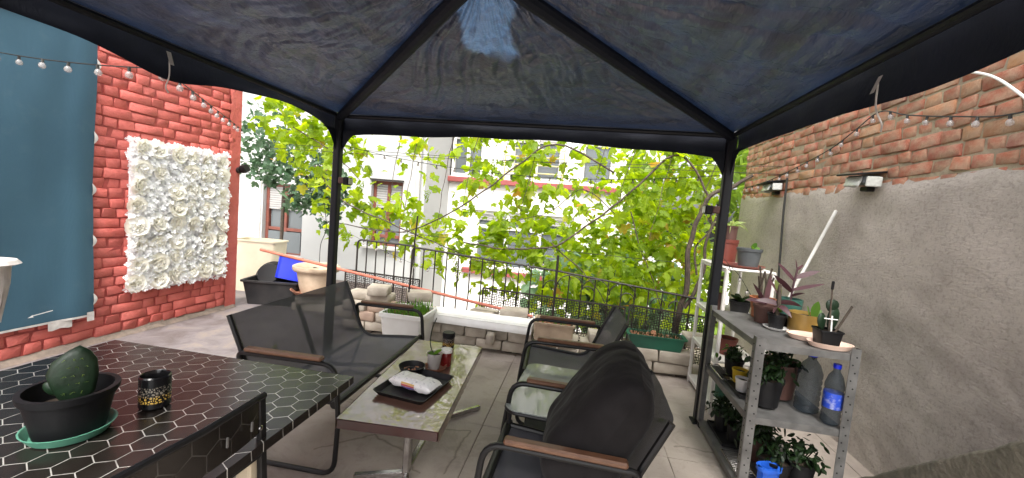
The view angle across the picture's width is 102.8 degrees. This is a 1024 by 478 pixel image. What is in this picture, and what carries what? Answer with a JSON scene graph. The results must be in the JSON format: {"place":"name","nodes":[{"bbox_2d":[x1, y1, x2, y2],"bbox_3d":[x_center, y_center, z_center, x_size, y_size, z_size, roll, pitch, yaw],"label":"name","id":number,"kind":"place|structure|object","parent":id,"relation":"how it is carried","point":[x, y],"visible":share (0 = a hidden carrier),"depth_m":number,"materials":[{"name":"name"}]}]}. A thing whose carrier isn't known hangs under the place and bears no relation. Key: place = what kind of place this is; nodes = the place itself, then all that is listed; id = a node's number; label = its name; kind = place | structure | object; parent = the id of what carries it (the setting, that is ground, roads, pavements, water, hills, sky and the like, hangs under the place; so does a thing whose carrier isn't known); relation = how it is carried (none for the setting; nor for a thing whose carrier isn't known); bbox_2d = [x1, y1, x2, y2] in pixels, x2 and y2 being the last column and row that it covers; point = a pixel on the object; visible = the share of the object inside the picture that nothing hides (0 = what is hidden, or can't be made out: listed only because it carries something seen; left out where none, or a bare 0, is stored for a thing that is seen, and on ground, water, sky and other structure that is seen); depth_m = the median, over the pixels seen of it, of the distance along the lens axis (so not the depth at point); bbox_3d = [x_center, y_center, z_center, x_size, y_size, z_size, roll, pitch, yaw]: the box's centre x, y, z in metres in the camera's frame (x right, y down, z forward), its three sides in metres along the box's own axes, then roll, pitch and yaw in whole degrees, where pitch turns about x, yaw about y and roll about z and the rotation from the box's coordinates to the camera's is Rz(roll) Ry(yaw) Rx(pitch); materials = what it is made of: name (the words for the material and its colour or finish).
{"place":"outdoors","nodes":[
{"label":"outdoors","id":0,"kind":"place"},
{"bbox_2d":[0,8,242,368],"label":"brick wall","id":1,"kind":"structure","parent":0,"point":[141,103],"depth_m":3.62,"materials":[{"name":"brick"}]},
{"bbox_2d":[0,8,100,333],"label":"banner","id":2,"kind":"object","parent":1,"relation":"attached to","point":[48,189],"visible":0.97,"depth_m":3.02,"materials":[{"name":"teal fabric"}]},
{"bbox_2d":[122,135,231,293],"bbox_3d":[-3.254,-0.230,4.057,0.123,1.411,1.065,6,4,9],"label":"flower panel","id":3,"kind":"object","parent":1,"relation":"attached to","point":[176,222],"visible":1,"depth_m":3.95,"materials":[{"name":"white fabric"}]},
{"bbox_2d":[236,164,249,172],"bbox_3d":[-3.092,-0.808,4.714,0.109,0.112,0.104,6,4,9],"label":"wall lamp","id":4,"kind":"object","parent":1,"relation":"attached to","point":[244,168],"visible":1,"depth_m":4.68,"materials":[{"name":"black metal"}]},
{"bbox_2d":[240,100,351,239],"bbox_3d":[-4.089,-0.200,7.378,2.477,4.686,1.091,6,4,9],"label":"tree","id":5,"kind":"object","parent":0,"point":[267,164],"visible":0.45,"depth_m":7.15,"materials":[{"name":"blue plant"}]},
{"bbox_2d":[290,288,301,294],"bbox_3d":[-2.419,0.639,5.042,0.570,0.050,0.566,6,4,9],"label":"plant saucer","id":6,"kind":"object","parent":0,"point":[295,292],"visible":0.13,"depth_m":4.86,"materials":[{"name":"ceramic"}]},
{"bbox_2d":[292,262,340,292],"bbox_3d":[-2.406,0.487,5.030,0.544,0.337,0.542,6,4,9],"label":"stone planter","id":7,"kind":"object","parent":6,"relation":"on","point":[310,277],"visible":0.69,"depth_m":4.85,"materials":[{"name":"stone"}]},
{"bbox_2d":[237,92,452,306],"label":"house","id":8,"kind":"structure","parent":0,"point":[259,213],"depth_m":8.76,"materials":[{"name":"white paint"}]},
{"bbox_2d":[265,184,302,255],"bbox_3d":[-5.013,-0.442,9.122,0.980,1.550,0.148,6,4,9],"label":"window","id":9,"kind":"structure","parent":8,"relation":"in","point":[293,222],"depth_m":9.09,"materials":[{"name":"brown wood"}]},
{"bbox_2d":[371,180,402,246],"bbox_3d":[-2.618,-0.536,8.712,0.700,1.360,0.143,6,4,9],"label":"window","id":10,"kind":"structure","parent":8,"relation":"in","point":[381,191],"depth_m":8.66,"materials":[{"name":"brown wood"}]},
{"bbox_2d":[0,290,873,477],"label":"terrace floor","id":11,"kind":"structure","parent":0,"point":[686,451],"depth_m":2.59,"materials":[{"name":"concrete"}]},
{"bbox_2d":[0,257,21,322],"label":"planter","id":12,"kind":"object","parent":11,"relation":"on","point":[7,264],"visible":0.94,"depth_m":1.98,"materials":[{"name":"ceramic"}]},
{"bbox_2d":[0,340,353,477],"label":"dining table","id":13,"kind":"object","parent":11,"relation":"on","point":[207,389],"visible":0.67,"depth_m":1.27,"materials":[{"name":"black tile"}]},
{"bbox_2d":[16,408,117,448],"bbox_3d":[-1.169,0.499,1.081,0.184,0.024,0.183,6,4,9],"label":"plant saucer","id":14,"kind":"object","parent":13,"relation":"on","point":[22,435],"visible":0.41,"depth_m":1.03,"materials":[{"name":"green plastic"}]},
{"bbox_2d":[12,345,121,442],"bbox_3d":[-1.159,0.391,1.074,0.195,0.230,0.193,6,4,9],"label":"cactus pot","id":15,"kind":"object","parent":14,"relation":"on","point":[72,395],"visible":1,"depth_m":1.05,"materials":[{"name":"black plastic"}]},
{"bbox_2d":[138,369,171,410],"bbox_3d":[-1.084,0.457,1.242,0.078,0.098,0.077,6,4,9],"label":"candle jar","id":16,"kind":"object","parent":13,"relation":"on","point":[154,389],"visible":1,"depth_m":1.22,"materials":[{"name":"black glass"}]},
{"bbox_2d":[110,392,266,477],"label":"folding chair","id":17,"kind":"object","parent":11,"relation":"on","point":[202,452],"visible":1,"depth_m":0.95,"materials":[{"name":"metal"}]},
{"bbox_2d":[236,237,288,290],"bbox_3d":[-3.506,0.358,5.698,0.619,0.710,0.343,5,4,3],"label":"planter","id":18,"kind":"object","parent":11,"relation":"on","point":[252,258],"visible":0.56,"depth_m":5.54,"materials":[{"name":"beige plastic"}]},
{"bbox_2d":[240,275,299,304],"bbox_3d":[-2.971,0.644,5.217,0.690,0.300,0.552,5,4,-5],"label":"black tub","id":19,"kind":"object","parent":11,"relation":"on","point":[260,292],"visible":0.48,"depth_m":4.97,"materials":[{"name":"plastic"}]},
{"bbox_2d":[256,261,286,281],"bbox_3d":[-3.104,0.480,5.258,0.394,0.360,0.266,6,4,9],"label":"basin","id":20,"kind":"object","parent":19,"relation":"in","point":[266,272],"visible":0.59,"depth_m":5.19,"materials":[{"name":"black plastic"}]},
{"bbox_2d":[275,255,302,281],"bbox_3d":[-2.840,0.399,5.328,0.418,0.290,0.300,16,-14,-21],"label":"storage box","id":21,"kind":"object","parent":19,"relation":"in","point":[284,270],"visible":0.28,"depth_m":5.18,"materials":[{"name":"blue plastic"}]},
{"bbox_2d":[226,281,423,474],"bbox_3d":[-1.101,0.762,2.655,0.686,0.753,1.202,5,4,8],"label":"garden sofa","id":22,"kind":"object","parent":11,"relation":"on","point":[322,329],"visible":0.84,"depth_m":2.60,"materials":[{"name":"black fabric"}]},
{"bbox_2d":[344,269,420,303],"bbox_3d":[-1.558,0.685,4.857,0.956,0.565,0.016,6,4,9],"label":"screen","id":23,"kind":"object","parent":11,"relation":"on","point":[386,275],"visible":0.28,"depth_m":4.83,"materials":[{"name":"black metal"}]},
{"bbox_2d":[379,298,436,340],"bbox_3d":[-1.006,0.814,3.965,0.438,0.477,0.481,6,4,9],"label":"square planter","id":24,"kind":"object","parent":11,"relation":"on","point":[397,322],"visible":0.72,"depth_m":3.79,"materials":[{"name":"white plastic"}]},
{"bbox_2d":[335,340,481,477],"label":"coffee table","id":25,"kind":"object","parent":11,"relation":"on","point":[369,409],"visible":0.79,"depth_m":1.97,"materials":[{"name":"stone"}]},
{"bbox_2d":[399,360,424,373],"bbox_3d":[-0.565,0.732,2.308,0.148,0.042,0.148,6,4,9],"label":"bowl","id":26,"kind":"object","parent":25,"relation":"on","point":[403,365],"visible":0.74,"depth_m":2.34,"materials":[{"name":"ceramic"}]},
{"bbox_2d":[373,366,453,404],"bbox_3d":[-0.503,0.759,2.126,0.288,0.026,0.350,6,4,17],"label":"tray","id":27,"kind":"object","parent":25,"relation":"on","point":[387,388],"visible":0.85,"depth_m":2.06,"materials":[{"name":"black plastic"}]},
{"bbox_2d":[389,371,441,394],"bbox_3d":[-0.499,0.739,2.115,0.260,0.056,0.124,7,5,23],"label":"wipes pack","id":28,"kind":"object","parent":27,"relation":"on","point":[416,382],"visible":1,"depth_m":2.08,"materials":[{"name":"white plastic"}]},
{"bbox_2d":[425,363,446,371],"bbox_3d":[-0.448,0.748,2.391,0.136,0.018,0.135,6,4,9],"label":"plant saucer","id":29,"kind":"object","parent":25,"relation":"on","point":[441,368],"visible":0.45,"depth_m":2.39,"materials":[{"name":"ceramic"}]},
{"bbox_2d":[426,318,442,369],"bbox_3d":[-0.445,0.607,2.372,0.094,0.290,0.093,6,4,9],"label":"plant cup","id":30,"kind":"object","parent":29,"relation":"on","point":[434,357],"visible":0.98,"depth_m":2.35,"materials":[{"name":"ceramic"}]},
{"bbox_2d":[440,347,452,366],"bbox_3d":[-0.393,0.706,2.450,0.068,0.102,0.067,6,4,9],"label":"red jar","id":31,"kind":"object","parent":25,"relation":"on","point":[446,358],"visible":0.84,"depth_m":2.42,"materials":[{"name":"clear glass"}]},
{"bbox_2d":[442,330,454,348],"bbox_3d":[-0.427,0.679,2.754,0.084,0.106,0.083,6,4,9],"label":"candle jar","id":32,"kind":"object","parent":25,"relation":"on","point":[448,338],"visible":0.89,"depth_m":2.72,"materials":[{"name":"black glass"}]},
{"bbox_2d":[0,0,1023,424],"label":"gazebo","id":33,"kind":"object","parent":11,"relation":"on","point":[722,82],"visible":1,"depth_m":1.96,"materials":[{"name":"blue fabric"}]},
{"bbox_2d":[0,52,241,130],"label":"string lights","id":34,"kind":"object","parent":33,"relation":"hanging from","point":[128,69],"visible":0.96,"depth_m":2.39,"materials":[{"name":"plastic"}]},
{"bbox_2d":[165,51,173,92],"bbox_3d":[-1.626,-0.789,1.934,0.097,0.178,0.029,8,5,38],"label":"cloth tie","id":35,"kind":"object","parent":33,"relation":"attached to","point":[169,55],"visible":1,"depth_m":1.92,"materials":[{"name":"white fabric"}]},
{"bbox_2d":[338,177,352,184],"bbox_3d":[-1.352,-0.469,3.313,0.104,0.062,0.078,6,4,9],"label":"clamp lamp","id":36,"kind":"object","parent":33,"relation":"attached to","point":[345,180],"visible":1,"depth_m":3.29,"materials":[{"name":"brown metal"}]},
{"bbox_2d":[347,146,719,180],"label":"string lights","id":37,"kind":"object","parent":33,"relation":"hanging from","point":[536,176],"visible":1,"depth_m":3.08,"materials":[{"name":"plastic"}]},
{"bbox_2d":[702,205,719,213],"bbox_3d":[1.394,-0.203,2.861,0.104,0.062,0.078,6,4,9],"label":"clamp lamp","id":38,"kind":"object","parent":33,"relation":"attached to","point":[708,209],"visible":1,"depth_m":2.83,"materials":[{"name":"black"}]},
{"bbox_2d":[870,75,882,131],"bbox_3d":[1.276,-0.469,1.418,0.097,0.178,0.029,3,4,-20],"label":"cloth tie","id":39,"kind":"object","parent":33,"relation":"attached to","point":[876,86],"visible":1,"depth_m":1.41,"materials":[{"name":"white fabric"}]},
{"bbox_2d":[354,239,702,348],"bbox_3d":[0.042,0.589,4.500,3.862,0.825,0.042,6,4,10],"label":"railing","id":40,"kind":"object","parent":11,"relation":"on","point":[580,275],"visible":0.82,"depth_m":4.50,"materials":[{"name":"black metal"}]},
{"bbox_2d":[322,217,554,270],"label":"string lights","id":41,"kind":"object","parent":40,"relation":"hanging from","point":[442,269],"visible":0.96,"depth_m":4.43,"materials":[{"name":"plastic"}]},
{"bbox_2d":[351,283,715,377],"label":"block wall","id":42,"kind":"structure","parent":11,"relation":"on","point":[676,364],"depth_m":4.05,"materials":[{"name":"white stone"}]},
{"bbox_2d":[260,248,532,317],"bbox_3d":[-1.368,0.465,4.522,3.264,0.400,0.032,6,4,10],"label":"red pole","id":43,"kind":"object","parent":42,"relation":"on","point":[391,281],"visible":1,"depth_m":4.51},
{"bbox_2d":[407,216,417,301],"bbox_3d":[-1.032,0.243,4.234,0.068,0.971,0.018,6,4,9],"label":"thin pole","id":44,"kind":"object","parent":42,"relation":"on","point":[412,257],"visible":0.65,"depth_m":4.22,"materials":[{"name":"black metal"}]},
{"bbox_2d":[433,306,533,334],"bbox_3d":[-0.320,0.818,4.138,1.080,0.081,0.325,6,4,9],"label":"slatted board","id":45,"kind":"object","parent":42,"relation":"on","point":[489,321],"visible":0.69,"depth_m":4.04,"materials":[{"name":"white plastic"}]},
{"bbox_2d":[534,315,575,339],"bbox_3d":[0.404,0.844,3.913,0.395,0.208,0.285,6,4,9],"label":"stone trough","id":46,"kind":"object","parent":42,"relation":"on","point":[553,330],"visible":0.59,"depth_m":3.79,"materials":[{"name":"stone"}]},
{"bbox_2d":[551,255,559,315],"bbox_3d":[0.445,0.658,4.332,0.024,0.980,0.024,4,4,-13],"label":"thin pole","id":47,"kind":"object","parent":42,"relation":"on","point":[555,285],"visible":0.65,"depth_m":4.31,"materials":[{"name":"black metal"}]},
{"bbox_2d":[626,326,687,352],"bbox_3d":[1.348,0.933,3.857,0.541,0.169,0.210,6,4,9],"label":"plant trough","id":48,"kind":"object","parent":42,"relation":"on","point":[657,340],"visible":1,"depth_m":3.78,"materials":[{"name":"green plastic"}]},
{"bbox_2d":[504,363,578,430],"bbox_3d":[0.206,1.043,2.241,0.414,0.462,0.664,6,4,13],"label":"side table","id":49,"kind":"object","parent":11,"relation":"on","point":[531,405],"visible":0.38,"depth_m":2.15,"materials":[{"name":"clear glass"}]},
{"bbox_2d":[515,306,628,424],"bbox_3d":[0.407,0.871,2.928,0.689,0.753,0.612,5,4,5],"label":"garden armchair","id":50,"kind":"object","parent":11,"relation":"on","point":[613,327],"visible":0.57,"depth_m":3.00,"materials":[{"name":"black metal"}]},
{"bbox_2d":[474,368,674,477],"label":"garden armchair","id":51,"kind":"object","parent":11,"relation":"on","point":[519,450],"visible":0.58,"depth_m":1.51,"materials":[{"name":"black metal"}]},
{"bbox_2d":[540,340,654,477],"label":"seat cushion","id":52,"kind":"object","parent":51,"relation":"on","point":[603,402],"visible":0.91,"depth_m":1.46,"materials":[{"name":"grey fabric"}]},
{"bbox_2d":[625,304,704,364],"bbox_3d":[1.618,1.003,4.223,0.851,0.568,0.016,6,4,9],"label":"screen","id":53,"kind":"object","parent":11,"relation":"on","point":[660,315],"visible":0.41,"depth_m":4.22,"materials":[{"name":"black metal"}]},
{"bbox_2d":[687,259,776,413],"bbox_3d":[1.760,0.769,3.353,0.346,1.123,0.646,6,4,9],"label":"white shelf","id":54,"kind":"object","parent":11,"relation":"on","point":[692,378],"visible":0.46,"depth_m":3.34,"materials":[{"name":"metal"}]},
{"bbox_2d":[716,334,738,354],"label":"plant pot","id":55,"kind":"object","parent":54,"relation":"on","point":[730,341],"visible":0.69,"depth_m":3.22,"materials":[{"name":"red ceramic"}]},
{"bbox_2d":[723,239,739,261],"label":"plant pot","id":56,"kind":"object","parent":54,"relation":"on","point":[730,252],"visible":0.47,"depth_m":3.31,"materials":[{"name":"red ceramic"}]},
{"bbox_2d":[707,216,747,239],"bbox_3d":[1.801,-0.091,3.373,0.311,0.194,0.276,6,4,9],"label":"spider plant","id":57,"kind":"object","parent":56,"relation":"on","point":[732,231],"visible":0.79,"depth_m":3.33,"materials":[{"name":"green plant"}]},
{"bbox_2d":[723,261,765,269],"bbox_3d":[1.783,0.208,3.163,0.310,0.022,0.308,6,4,9],"label":"plant saucer","id":58,"kind":"object","parent":54,"relation":"on","point":[733,264],"visible":0.76,"depth_m":3.07,"materials":[{"name":"red ceramic"}]},
{"bbox_2d":[736,243,762,266],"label":"plant pot","id":59,"kind":"object","parent":58,"relation":"on","point":[749,257],"visible":0.95,"depth_m":3.07,"materials":[{"name":"grey plastic"}]},
{"bbox_2d":[697,305,861,477],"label":"metal shelf","id":60,"kind":"object","parent":11,"relation":"on","point":[799,412],"visible":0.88,"depth_m":2.14,"materials":[{"name":"metal"}]},
{"bbox_2d":[708,363,732,380],"bbox_3d":[1.374,0.875,2.696,0.073,0.007,0.275,6,4,9],"label":"wire rack","id":61,"kind":"object","parent":60,"relation":"on","point":[720,372],"visible":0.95,"depth_m":2.70,"materials":[{"name":"silver metal"}]},
{"bbox_2d":[707,419,738,448],"bbox_3d":[1.437,1.286,2.686,0.206,0.020,0.306,6,4,9],"label":"seed tray","id":62,"kind":"object","parent":60,"relation":"on","point":[721,437],"visible":0.41,"depth_m":2.65,"materials":[{"name":"black plastic"}]},
{"bbox_2d":[705,391,732,431],"bbox_3d":[1.417,1.162,2.735,0.234,0.241,0.237,7,5,29],"label":"potted plant","id":63,"kind":"object","parent":62,"relation":"on","point":[718,411],"visible":0.76,"depth_m":2.73,"materials":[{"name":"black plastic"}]},
{"bbox_2d":[721,405,742,444],"bbox_3d":[1.484,1.185,2.627,0.270,0.223,0.207,3,5,-27],"label":"potted plant","id":64,"kind":"object","parent":62,"relation":"on","point":[733,425],"visible":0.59,"depth_m":2.59,"materials":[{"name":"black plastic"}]},
{"bbox_2d":[720,373,745,398],"bbox_3d":[1.412,0.897,2.474,0.181,0.020,0.326,6,4,9],"label":"seed tray","id":65,"kind":"object","parent":60,"relation":"on","point":[731,385],"visible":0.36,"depth_m":2.47,"materials":[{"name":"black plastic"}]},
{"bbox_2d":[732,366,748,382],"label":"plant pot","id":66,"kind":"object","parent":65,"relation":"on","point":[737,370],"visible":0.75,"depth_m":2.54,"materials":[{"name":"yellow plastic"}]},
{"bbox_2d":[735,375,747,392],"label":"plant pot","id":67,"kind":"object","parent":65,"relation":"on","point":[741,383],"visible":0.78,"depth_m":2.40,"materials":[{"name":"white plastic"}]},
{"bbox_2d":[718,345,749,374],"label":"plant pot","id":68,"kind":"object","parent":60,"relation":"on","point":[732,362],"visible":0.9,"depth_m":2.66,"materials":[{"name":"black plastic"}]},
{"bbox_2d":[721,449,756,477],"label":"wire rack","id":69,"kind":"object","parent":60,"relation":"on","point":[735,463],"visible":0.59,"depth_m":2.38,"materials":[{"name":"silver metal"}]},
{"bbox_2d":[729,293,749,312],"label":"plant pot","id":70,"kind":"object","parent":60,"relation":"on","point":[738,303],"visible":0.84,"depth_m":3.16,"materials":[{"name":"black plastic"}]},
{"bbox_2d":[746,276,775,323],"bbox_3d":[1.557,0.368,2.548,0.184,0.298,0.137,7,5,29],"label":"plant pot","id":71,"kind":"object","parent":60,"relation":"on","point":[761,309],"visible":0.79,"depth_m":2.53,"materials":[{"name":"brown ceramic"}]},
{"bbox_2d":[738,424,785,462],"bbox_3d":[1.471,1.186,2.429,0.237,0.247,0.239,6,4,9],"label":"potted plant","id":72,"kind":"object","parent":60,"relation":"on","point":[759,430],"visible":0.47,"depth_m":2.39,"materials":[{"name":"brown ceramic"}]},
{"bbox_2d":[749,266,776,316],"bbox_3d":[1.655,0.350,2.686,0.159,0.331,0.157,6,4,9],"label":"plant pot","id":73,"kind":"object","parent":60,"relation":"on","point":[760,281],"visible":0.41,"depth_m":2.69,"materials":[{"name":"plant"}]},
{"bbox_2d":[730,356,798,408],"bbox_3d":[1.401,0.780,2.273,0.253,0.259,0.282,3,5,-26],"label":"plant pot","id":74,"kind":"object","parent":60,"relation":"on","point":[773,382],"visible":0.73,"depth_m":2.21,"materials":[{"name":"black plastic"}]},
{"bbox_2d":[756,461,782,477],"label":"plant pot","id":75,"kind":"object","parent":60,"relation":"on","point":[765,469],"visible":0.93,"depth_m":2.14,"materials":[{"name":"blue plastic"}]},
{"bbox_2d":[734,431,808,477],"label":"potted plant","id":76,"kind":"object","parent":60,"relation":"on","point":[772,453],"visible":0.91,"depth_m":2.22,"materials":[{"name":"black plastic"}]},
{"bbox_2d":[763,323,788,330],"bbox_3d":[1.552,0.522,2.408,0.132,0.012,0.131,6,4,9],"label":"plant saucer","id":77,"kind":"object","parent":60,"relation":"on","point":[766,326],"visible":0.55,"depth_m":2.39,"materials":[{"name":"white plastic"}]},
{"bbox_2d":[756,280,801,329],"bbox_3d":[1.556,0.383,2.384,0.238,0.284,0.131,6,4,9],"label":"plant pot","id":78,"kind":"object","parent":77,"relation":"on","point":[777,319],"visible":1,"depth_m":2.39,"materials":[{"name":"black plastic"}]},
{"bbox_2d":[764,351,814,400],"bbox_3d":[1.570,0.777,2.381,0.284,0.278,0.238,9,6,44],"label":"plant pot","id":79,"kind":"object","parent":60,"relation":"on","point":[792,366],"visible":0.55,"depth_m":2.32,"materials":[{"name":"brown ceramic"}]},
{"bbox_2d":[774,261,823,316],"bbox_3d":[1.769,0.332,2.536,0.247,0.408,0.135,9,6,44],"label":"plant pot","id":80,"kind":"object","parent":60,"relation":"on","point":[785,285],"visible":0.66,"depth_m":2.54,"materials":[{"name":"plant"}]},
{"bbox_2d":[786,330,812,340],"bbox_3d":[1.613,0.533,2.231,0.210,0.026,0.142,6,4,9],"label":"plant tray","id":81,"kind":"object","parent":60,"relation":"on","point":[799,335],"visible":0.49,"depth_m":2.28,"materials":[{"name":"ceramic"}]},
{"bbox_2d":[787,301,821,331],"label":"plant pot","id":82,"kind":"object","parent":60,"relation":"on","point":[800,320],"visible":0.78,"depth_m":2.32,"materials":[{"name":"ceramic"}]},
{"bbox_2d":[782,433,830,477],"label":"potted plant","id":83,"kind":"object","parent":60,"relation":"on","point":[810,470],"visible":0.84,"depth_m":2.20,"materials":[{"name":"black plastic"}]},
{"bbox_2d":[806,338,854,351],"bbox_3d":[1.632,0.544,2.101,0.216,0.026,0.133,6,4,9],"label":"plant tray","id":84,"kind":"object","parent":60,"relation":"on","point":[844,347],"visible":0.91,"depth_m":2.06,"materials":[{"name":"ceramic"}]},
{"bbox_2d":[811,281,852,345],"bbox_3d":[1.653,0.384,2.103,0.148,0.338,0.108,6,4,9],"label":"cactus pot","id":85,"kind":"object","parent":84,"relation":"on","point":[829,334],"visible":0.99,"depth_m":2.09,"materials":[{"name":"black plastic"}]},
{"bbox_2d":[821,363,844,410],"bbox_3d":[1.653,0.796,2.102,0.088,0.315,0.087,6,4,9],"label":"water bottle","id":86,"kind":"object","parent":60,"relation":"on","point":[832,399],"visible":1,"depth_m":2.08,"materials":[{"name":"blue plastic"}]},
{"bbox_2d":[748,210,837,369],"bbox_3d":[2.062,0.562,3.134,0.616,1.620,0.023,5,4,3],"label":"broomstick","id":87,"kind":"object","parent":11,"relation":"on","point":[821,237],"visible":0.34,"depth_m":3.08,"materials":[{"name":"white paint"}]},
{"bbox_2d":[724,50,1023,475],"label":"brick wall","id":88,"kind":"structure","parent":11,"relation":"on","point":[918,258],"depth_m":2.33,"materials":[{"name":"paint"}]},
{"bbox_2d":[265,142,781,264],"bbox_3d":[-0.234,-0.470,4.550,5.781,1.050,0.031,6,4,10],"label":"trellis wire","id":89,"kind":"object","parent":88,"relation":"attached to","point":[533,161],"visible":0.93,"depth_m":4.45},
{"bbox_2d":[247,96,753,333],"bbox_3d":[-0.329,-0.337,5.399,6.079,2.845,2.011,6,4,9],"label":"grapevine","id":90,"kind":"object","parent":89,"relation":"hanging from","point":[648,205],"visible":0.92,"depth_m":4.81,"materials":[{"name":"green plant"}]},
{"bbox_2d":[757,180,785,194],"bbox_3d":[2.573,-0.513,4.074,0.169,0.133,0.288,6,0,9],"label":"solar lamp","id":91,"kind":"object","parent":88,"relation":"attached to","point":[771,186],"visible":1,"depth_m":4.01,"materials":[{"name":"black plastic"}]},
{"bbox_2d":[769,178,787,354],"bbox_3d":[2.489,0.389,3.846,0.022,1.931,0.141,6,4,9],"label":"conduit","id":92,"kind":"object","parent":88,"relation":"attached to","point":[782,222],"visible":0.59,"depth_m":3.83,"materials":[{"name":"metal"}]},
{"bbox_2d":[836,171,887,191],"bbox_3d":[2.344,-0.391,2.758,0.169,0.133,0.288,6,7,9],"label":"solar lamp","id":93,"kind":"object","parent":88,"relation":"attached to","point":[870,182],"visible":1,"depth_m":2.69,"materials":[{"name":"black plastic"}]},
{"bbox_2d":[743,110,1023,188],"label":"string lights","id":94,"kind":"object","parent":88,"relation":"attached to","point":[1010,116],"visible":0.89,"depth_m":2.45,"materials":[{"name":"plastic"}]},
{"bbox_2d":[971,71,1023,98],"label":"white cable","id":95,"kind":"object","parent":88,"relation":"attached to","point":[1014,89],"visible":0.62,"depth_m":1.91,"materials":[{"name":"paint"}]},
{"bbox_2d":[440,137,657,337],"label":"house","id":96,"kind":"structure","parent":0,"point":[483,202],"depth_m":9.64,"materials":[{"name":"white paint"}]},
{"bbox_2d":[451,137,484,176],"bbox_3d":[-1.023,-2.143,9.850,0.800,1.300,0.143,6,4,9],"label":"window","id":97,"kind":"structure","parent":96,"relation":"in","point":[461,161],"depth_m":9.86,"materials":[{"name":"white paint"}]},
{"bbox_2d":[473,210,574,272],"bbox_3d":[0.248,0.089,9.764,2.350,1.390,0.143,6,4,9],"label":"window","id":98,"kind":"structure","parent":96,"relation":"in","point":[489,214],"depth_m":9.76,"materials":[{"name":"white paint"}]},
{"bbox_2d":[510,140,562,182],"bbox_3d":[0.598,-1.986,9.584,1.200,1.300,0.143,6,4,9],"label":"window","id":99,"kind":"structure","parent":96,"relation":"in","point":[539,169],"depth_m":9.55,"materials":[{"name":"white paint"}]},
{"bbox_2d":[579,145,614,186],"bbox_3d":[1.973,-1.853,9.357,0.740,1.300,0.143,6,4,9],"label":"window","id":100,"kind":"structure","parent":96,"relation":"in","point":[584,173],"depth_m":9.37,"materials":[{"name":"white paint"}]},
{"bbox_2d":[481,287,625,340],"bbox_3d":[0.411,0.881,4.412,1.546,0.557,0.016,6,4,9],"label":"screen","id":101,"kind":"object","parent":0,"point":[556,298],"visible":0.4,"depth_m":4.39,"materials":[{"name":"black metal"}]},
{"bbox_2d":[648,245,730,347],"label":"ground","id":102,"kind":"structure","parent":0,"point":[727,296],"depth_m":21.44,"materials":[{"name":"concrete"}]},
{"bbox_2d":[520,251,703,337],"bbox_3d":[1.457,1.429,6.253,2.797,2.555,1.171,6,4,9],"label":"broadleaf shrub","id":103,"kind":"object","parent":102,"relation":"on","point":[524,288],"visible":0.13,"depth_m":6.19,"materials":[{"name":"green plant"}]},
{"bbox_2d":[585,144,748,334],"bbox_3d":[3.362,0.035,7.521,4.062,5.456,1.919,6,4,9],"label":"yard tree","id":104,"kind":"object","parent":102,"relation":"on","point":[740,166],"visible":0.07,"depth_m":7.15,"materials":[{"name":"green plant"}]},
{"bbox_2d":[658,153,739,242],"label":"sky","id":105,"kind":"structure","parent":0,"point":[662,157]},
{"bbox_2d":[861,440,1023,477],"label":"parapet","id":106,"kind":"structure","parent":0,"point":[1005,461],"depth_m":1.50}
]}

